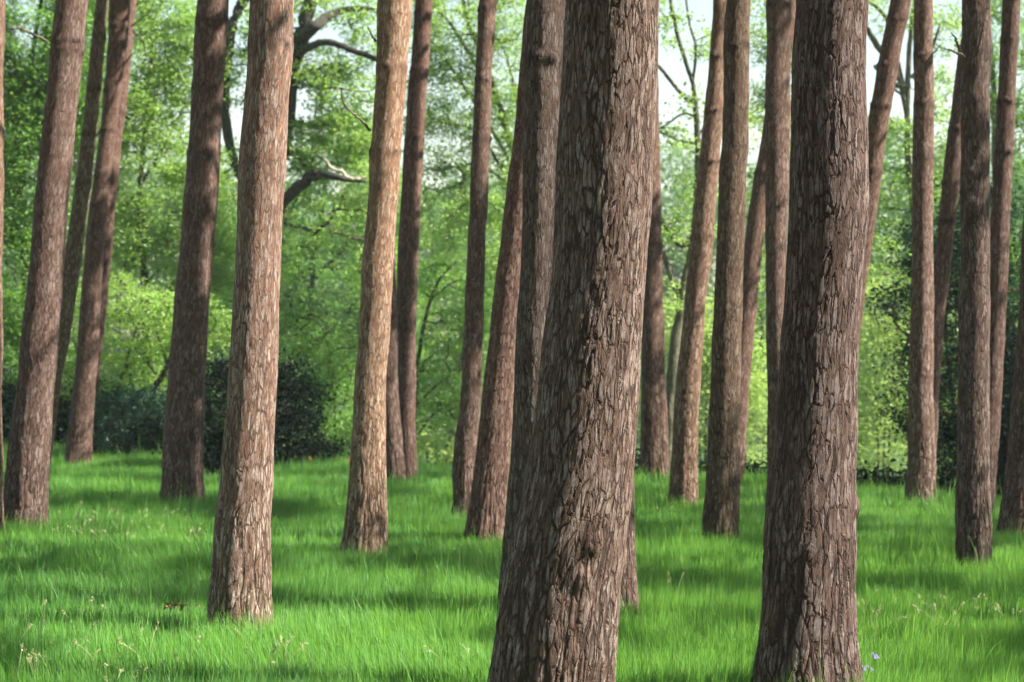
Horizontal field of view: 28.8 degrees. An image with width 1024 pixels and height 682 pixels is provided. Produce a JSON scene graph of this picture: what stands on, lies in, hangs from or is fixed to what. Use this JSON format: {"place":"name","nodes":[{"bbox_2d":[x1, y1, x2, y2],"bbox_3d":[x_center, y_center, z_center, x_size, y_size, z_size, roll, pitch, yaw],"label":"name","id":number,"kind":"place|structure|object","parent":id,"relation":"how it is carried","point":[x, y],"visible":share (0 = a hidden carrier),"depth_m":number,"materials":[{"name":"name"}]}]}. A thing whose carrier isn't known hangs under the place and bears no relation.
{"place":"outdoors","nodes":[
{"label":"outdoors","id":0,"kind":"place"},
{"bbox_2d":[2,346,1002,680],"bbox_3d":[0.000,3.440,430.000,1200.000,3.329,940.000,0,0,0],"label":"ground","id":1,"kind":"structure","parent":0,"point":[764,448],"depth_m":95.43,"materials":[{"name":"green plant"}]},
{"bbox_2d":[0,0,5,530],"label":"pine tree","id":2,"kind":"object","parent":1,"relation":"on","point":[2,31],"visible":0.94,"depth_m":18.70,"materials":[{"name":"brown plant"}]},
{"bbox_2d":[3,0,87,526],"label":"pine tree","id":3,"kind":"object","parent":1,"relation":"on","point":[26,485],"visible":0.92,"depth_m":19.38,"materials":[{"name":"brown plant"}]},
{"bbox_2d":[2,359,104,444],"bbox_3d":[-8.425,1.082,33.452,3.134,1.813,1.784,0,0,0],"label":"evergreen shrub","id":4,"kind":"object","parent":1,"relation":"on","point":[8,396],"visible":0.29,"depth_m":33.32,"materials":[{"name":"green plant"}]},
{"bbox_2d":[4,365,114,445],"bbox_3d":[-8.564,1.473,36.537,2.944,2.453,2.018,0,0,0],"label":"evergreen shrub","id":5,"kind":"object","parent":1,"relation":"on","point":[65,387],"visible":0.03,"depth_m":36.28,"materials":[{"name":"green plant"}]},
{"bbox_2d":[2,0,148,388],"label":"broadleaf tree","id":6,"kind":"object","parent":1,"relation":"on","point":[24,94],"visible":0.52,"depth_m":38.55,"materials":[{"name":"green plant"}]},
{"bbox_2d":[49,0,108,475],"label":"pine tree","id":7,"kind":"object","parent":1,"relation":"on","point":[74,247],"visible":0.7,"depth_m":25.93,"materials":[{"name":"brown plant"}]},
{"bbox_2d":[63,0,153,465],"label":"pine tree","id":8,"kind":"object","parent":1,"relation":"on","point":[80,429],"visible":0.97,"depth_m":29.07,"materials":[{"name":"brown plant"}]},
{"bbox_2d":[59,379,166,454],"bbox_3d":[-5.851,1.290,30.974,2.262,1.447,1.783,0,0,0],"label":"evergreen shrub","id":9,"kind":"object","parent":1,"relation":"on","point":[111,421],"visible":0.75,"depth_m":30.75,"materials":[{"name":"green plant"}]},
{"bbox_2d":[92,0,136,452],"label":"pine tree","id":10,"kind":"object","parent":1,"relation":"on","point":[109,225],"visible":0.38,"depth_m":31.45,"materials":[{"name":"brown plant"}]},
{"bbox_2d":[60,269,172,447],"bbox_3d":[-6.708,0.572,33.492,3.021,3.551,1.958,0,0,0],"label":"maple tree","id":11,"kind":"object","parent":1,"relation":"on","point":[125,367],"visible":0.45,"depth_m":33.35,"materials":[{"name":"green plant"}]},
{"bbox_2d":[27,0,284,449],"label":"broadleaf tree","id":12,"kind":"object","parent":1,"relation":"on","point":[146,106],"visible":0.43,"depth_m":41.75,"materials":[{"name":"green plant"}]},
{"bbox_2d":[99,342,225,452],"bbox_3d":[-6.658,1.615,37.496,3.513,3.287,1.984,0,0,0],"label":"evergreen shrub","id":13,"kind":"object","parent":1,"relation":"on","point":[164,388],"visible":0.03,"depth_m":37.26,"materials":[{"name":"green plant"}]},
{"bbox_2d":[110,281,231,451],"bbox_3d":[-5.348,0.711,32.515,2.689,3.387,1.860,0,0,0],"label":"maple tree","id":14,"kind":"object","parent":1,"relation":"on","point":[163,319],"visible":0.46,"depth_m":32.35,"materials":[{"name":"green plant"}]},
{"bbox_2d":[142,372,226,451],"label":"evergreen shrub","id":15,"kind":"object","parent":1,"relation":"on","point":[208,398],"visible":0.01,"depth_m":32.26,"materials":[{"name":"green plant"}]},
{"bbox_2d":[159,0,228,505],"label":"pine tree","id":16,"kind":"object","parent":1,"relation":"on","point":[182,450],"visible":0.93,"depth_m":22.07,"materials":[{"name":"brown plant"}]},
{"bbox_2d":[141,348,349,477],"bbox_3d":[-3.674,1.050,28.933,3.456,2.238,2.163,0,0,0],"label":"evergreen shrub","id":17,"kind":"object","parent":1,"relation":"on","point":[213,435],"visible":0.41,"depth_m":28.53,"materials":[{"name":"green plant"}]},
{"bbox_2d":[207,0,293,635],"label":"pine tree","id":18,"kind":"object","parent":1,"relation":"on","point":[241,564],"visible":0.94,"depth_m":12.48,"materials":[{"name":"brown plant"}]},
{"bbox_2d":[150,110,439,437],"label":"broadleaf tree","id":19,"kind":"object","parent":1,"relation":"on","point":[311,276],"visible":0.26,"depth_m":49.70,"materials":[{"name":"green plant"}]},
{"bbox_2d":[178,0,434,306],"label":"oak tree","id":20,"kind":"object","parent":1,"relation":"on","point":[358,144],"visible":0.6,"depth_m":42.81,"materials":[{"name":"green plant"}]},
{"bbox_2d":[278,297,358,459],"bbox_3d":[-2.947,0.924,31.004,2.070,3.202,2.126,0,0,-36],"label":"leafy shrub","id":21,"kind":"object","parent":1,"relation":"on","point":[307,346],"visible":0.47,"depth_m":30.83,"materials":[{"name":"green plant"}]},
{"bbox_2d":[300,410,352,446],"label":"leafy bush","id":22,"kind":"object","parent":1,"relation":"on","point":[338,426],"depth_m":35.88,"materials":[{"name":"green plant"}]},
{"bbox_2d":[337,0,412,557],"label":"pine tree","id":23,"kind":"object","parent":1,"relation":"on","point":[366,514],"visible":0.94,"depth_m":16.91,"materials":[{"name":"brown plant"}]},
{"bbox_2d":[325,404,433,457],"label":"evergreen shrub","id":24,"kind":"object","parent":1,"relation":"on","point":[346,434],"visible":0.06,"depth_m":29.63,"materials":[{"name":"green plant"}]},
{"bbox_2d":[386,246,405,481],"bbox_3d":[-1.497,-4.971,24.698,5.273,14.142,3.385,0,0,45],"label":"pine tree","id":25,"kind":"object","parent":1,"relation":"on","point":[395,459],"visible":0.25,"depth_m":25.25,"materials":[{"name":"brown plant"}]},
{"bbox_2d":[397,0,432,477],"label":"pine tree","id":26,"kind":"object","parent":1,"relation":"on","point":[408,240],"visible":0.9,"depth_m":25.61,"materials":[{"name":"brown plant"}]},
{"bbox_2d":[336,190,504,465],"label":"broadleaf tree","id":27,"kind":"object","parent":1,"relation":"on","point":[442,255],"visible":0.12,"depth_m":59.64,"materials":[{"name":"green plant"}]},
{"bbox_2d":[395,253,495,438],"bbox_3d":[-0.978,0.888,35.015,2.579,4.860,2.007,0,0,0],"label":"maple tree","id":28,"kind":"object","parent":1,"relation":"on","point":[454,400],"visible":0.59,"depth_m":34.92,"materials":[{"name":"green plant"}]},
{"bbox_2d":[416,411,476,466],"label":"leafy bush","id":29,"kind":"object","parent":1,"relation":"on","point":[435,445],"visible":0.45,"depth_m":37.78,"materials":[{"name":"green plant"}]},
{"bbox_2d":[373,0,525,284],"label":"broadleaf tree","id":30,"kind":"object","parent":1,"relation":"on","point":[506,118],"visible":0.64,"depth_m":40.85,"materials":[{"name":"green plant"}]},
{"bbox_2d":[451,0,496,518],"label":"pine tree","id":31,"kind":"object","parent":1,"relation":"on","point":[464,452],"visible":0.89,"depth_m":20.11,"materials":[{"name":"brown plant"}]},
{"bbox_2d":[462,0,526,543],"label":"pine tree","id":32,"kind":"object","parent":1,"relation":"on","point":[487,503],"visible":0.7,"depth_m":17.80,"materials":[{"name":"brown plant"}]},
{"bbox_2d":[2,105,1023,441],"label":"wood","id":33,"kind":"object","parent":1,"relation":"on","point":[680,263],"visible":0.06,"depth_m":105.42,"materials":[{"name":"green plant"}]},
{"bbox_2d":[2,497,1023,681],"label":"seed grass","id":34,"kind":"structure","parent":1,"relation":"on","point":[933,603],"depth_m":12.19,"materials":[{"name":"green plant"}]},
{"bbox_2d":[497,0,565,612],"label":"pine tree","id":35,"kind":"object","parent":1,"relation":"on","point":[543,58],"visible":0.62,"depth_m":13.12,"materials":[{"name":"brown plant"}]},
{"bbox_2d":[487,0,658,681],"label":"pine tree","id":36,"kind":"object","parent":1,"relation":"on","point":[558,616],"visible":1,"depth_m":9.28,"materials":[{"name":"brown plant"}]},
{"bbox_2d":[619,479,640,616],"bbox_3d":[1.887,-5.709,14.090,5.925,15.617,3.077,0,0,38],"label":"pine tree","id":37,"kind":"object","parent":1,"relation":"on","point":[629,590],"visible":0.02,"depth_m":13.43,"materials":[{"name":"brown plant"}]},
{"bbox_2d":[634,447,639,475],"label":"evergreen shrub","id":38,"kind":"object","parent":1,"relation":"on","point":[637,455],"visible":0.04,"depth_m":27.26,"materials":[{"name":"green plant"}]},
{"bbox_2d":[639,80,669,477],"bbox_3d":[2.094,-5.180,27.806,5.181,14.560,8.162,0,0,17],"label":"pine tree","id":39,"kind":"object","parent":1,"relation":"on","point":[654,454],"visible":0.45,"depth_m":25.63,"materials":[{"name":"brown plant"}]},
{"bbox_2d":[667,0,726,505],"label":"pine tree","id":40,"kind":"object","parent":1,"relation":"on","point":[683,481],"visible":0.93,"depth_m":21.60,"materials":[{"name":"brown plant"}]},
{"bbox_2d":[636,282,767,474],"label":"leafy bush","id":41,"kind":"object","parent":1,"relation":"on","point":[758,380],"visible":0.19,"depth_m":49.79,"materials":[{"name":"green plant"}]},
{"bbox_2d":[658,0,763,471],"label":"broadleaf tree","id":42,"kind":"object","parent":1,"relation":"on","point":[677,322],"visible":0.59,"depth_m":33.95,"materials":[{"name":"green plant"}]},
{"bbox_2d":[670,453,766,476],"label":"evergreen shrub","id":43,"kind":"object","parent":1,"relation":"on","point":[754,465],"visible":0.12,"depth_m":26.77,"materials":[{"name":"green plant"}]},
{"bbox_2d":[701,0,750,541],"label":"pine tree","id":44,"kind":"object","parent":1,"relation":"on","point":[721,505],"visible":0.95,"depth_m":17.81,"materials":[{"name":"brown plant"}]},
{"bbox_2d":[709,0,791,378],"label":"broadleaf tree","id":45,"kind":"object","parent":1,"relation":"on","point":[760,95],"visible":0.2,"depth_m":36.94,"materials":[{"name":"green plant"}]},
{"bbox_2d":[739,0,795,483],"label":"pine tree","id":46,"kind":"object","parent":1,"relation":"on","point":[754,236],"visible":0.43,"depth_m":24.62,"materials":[{"name":"brown plant"}]},
{"bbox_2d":[764,0,790,509],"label":"pine tree","id":47,"kind":"object","parent":1,"relation":"on","point":[777,105],"visible":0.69,"depth_m":20.26,"materials":[{"name":"brown plant"}]},
{"bbox_2d":[751,0,868,681],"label":"pine tree","id":48,"kind":"object","parent":1,"relation":"on","point":[809,598],"visible":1,"depth_m":10.05,"materials":[{"name":"brown plant"}]},
{"bbox_2d":[856,458,906,489],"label":"evergreen shrub","id":49,"kind":"object","parent":1,"relation":"on","point":[893,480],"visible":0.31,"depth_m":25.22,"materials":[{"name":"green plant"}]},
{"bbox_2d":[859,0,910,337],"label":"pine tree","id":50,"kind":"object","parent":1,"relation":"on","point":[887,68],"visible":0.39,"depth_m":20.73,"materials":[{"name":"brown plant"}]},
{"bbox_2d":[856,263,951,481],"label":"leafy bush","id":51,"kind":"object","parent":1,"relation":"on","point":[863,423],"visible":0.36,"depth_m":51.78,"materials":[{"name":"green plant"}]},
{"bbox_2d":[904,0,940,503],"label":"pine tree","id":52,"kind":"object","parent":1,"relation":"on","point":[921,459],"visible":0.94,"depth_m":21.74,"materials":[{"name":"brown plant"}]},
{"bbox_2d":[867,0,992,287],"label":"broadleaf tree","id":53,"kind":"object","parent":1,"relation":"on","point":[903,87],"visible":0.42,"depth_m":39.94,"materials":[{"name":"green plant"}]},
{"bbox_2d":[859,171,1023,494],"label":"evergreen tree","id":54,"kind":"object","parent":1,"relation":"on","point":[948,356],"visible":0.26,"depth_m":29.41,"materials":[{"name":"green plant"}]},
{"bbox_2d":[867,240,1018,475],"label":"leafy bush","id":55,"kind":"object","parent":1,"relation":"on","point":[895,448],"visible":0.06,"depth_m":45.93,"materials":[{"name":"green plant"}]},
{"bbox_2d":[933,37,961,449],"bbox_3d":[6.577,-4.917,23.328,3.693,14.034,3.176,0,0,13],"label":"pine tree","id":56,"kind":"object","parent":1,"relation":"on","point":[950,182],"visible":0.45,"depth_m":22.76,"materials":[{"name":"brown plant"}]},
{"bbox_2d":[897,451,1003,494],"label":"evergreen shrub","id":57,"kind":"object","parent":1,"relation":"on","point":[949,477],"visible":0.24,"depth_m":24.05,"materials":[{"name":"green plant"}]},
{"bbox_2d":[885,0,1023,379],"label":"broadleaf tree","id":58,"kind":"object","parent":1,"relation":"on","point":[1019,116],"visible":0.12,"depth_m":43.87,"materials":[{"name":"green plant"}]},
{"bbox_2d":[943,0,991,574],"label":"pine tree","id":59,"kind":"object","parent":1,"relation":"on","point":[973,513],"visible":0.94,"depth_m":15.80,"materials":[{"name":"brown plant"}]},
{"bbox_2d":[937,373,1013,499],"bbox_3d":[6.090,1.291,24.049,2.076,1.882,1.825,0,0,0],"label":"evergreen shrub","id":60,"kind":"object","parent":1,"relation":"on","point":[1004,427],"visible":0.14,"depth_m":23.84,"materials":[{"name":"green plant"}]},
{"bbox_2d":[936,323,1016,472],"bbox_3d":[6.625,1.261,26.058,2.580,2.988,1.971,0,0,17],"label":"evergreen shrub","id":61,"kind":"object","parent":1,"relation":"on","point":[1009,357],"visible":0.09,"depth_m":25.94,"materials":[{"name":"green plant"}]},
{"bbox_2d":[989,0,1020,513],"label":"pine tree","id":62,"kind":"object","parent":1,"relation":"on","point":[1002,175],"visible":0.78,"depth_m":20.77,"materials":[{"name":"brown plant"}]},
{"bbox_2d":[996,211,1023,537],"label":"pine tree","id":63,"kind":"object","parent":1,"relation":"on","point":[1012,505],"visible":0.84,"depth_m":18.32,"materials":[{"name":"brown plant"}]},
{"bbox_2d":[0,436,1023,681],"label":"grass","id":64,"kind":"structure","parent":0,"point":[348,616],"depth_m":14.10,"materials":[{"name":"green plant"}]},
{"bbox_2d":[163,600,199,610],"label":"dry sprig","id":65,"kind":"object","parent":64,"relation":"on","point":[170,605],"visible":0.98,"depth_m":12.79,"materials":[{"name":"brown plant"}]},
{"bbox_2d":[3,0,1023,345],"label":"sky","id":66,"kind":"structure","parent":0,"point":[676,70],"materials":[{"name":"white"}]}
]}

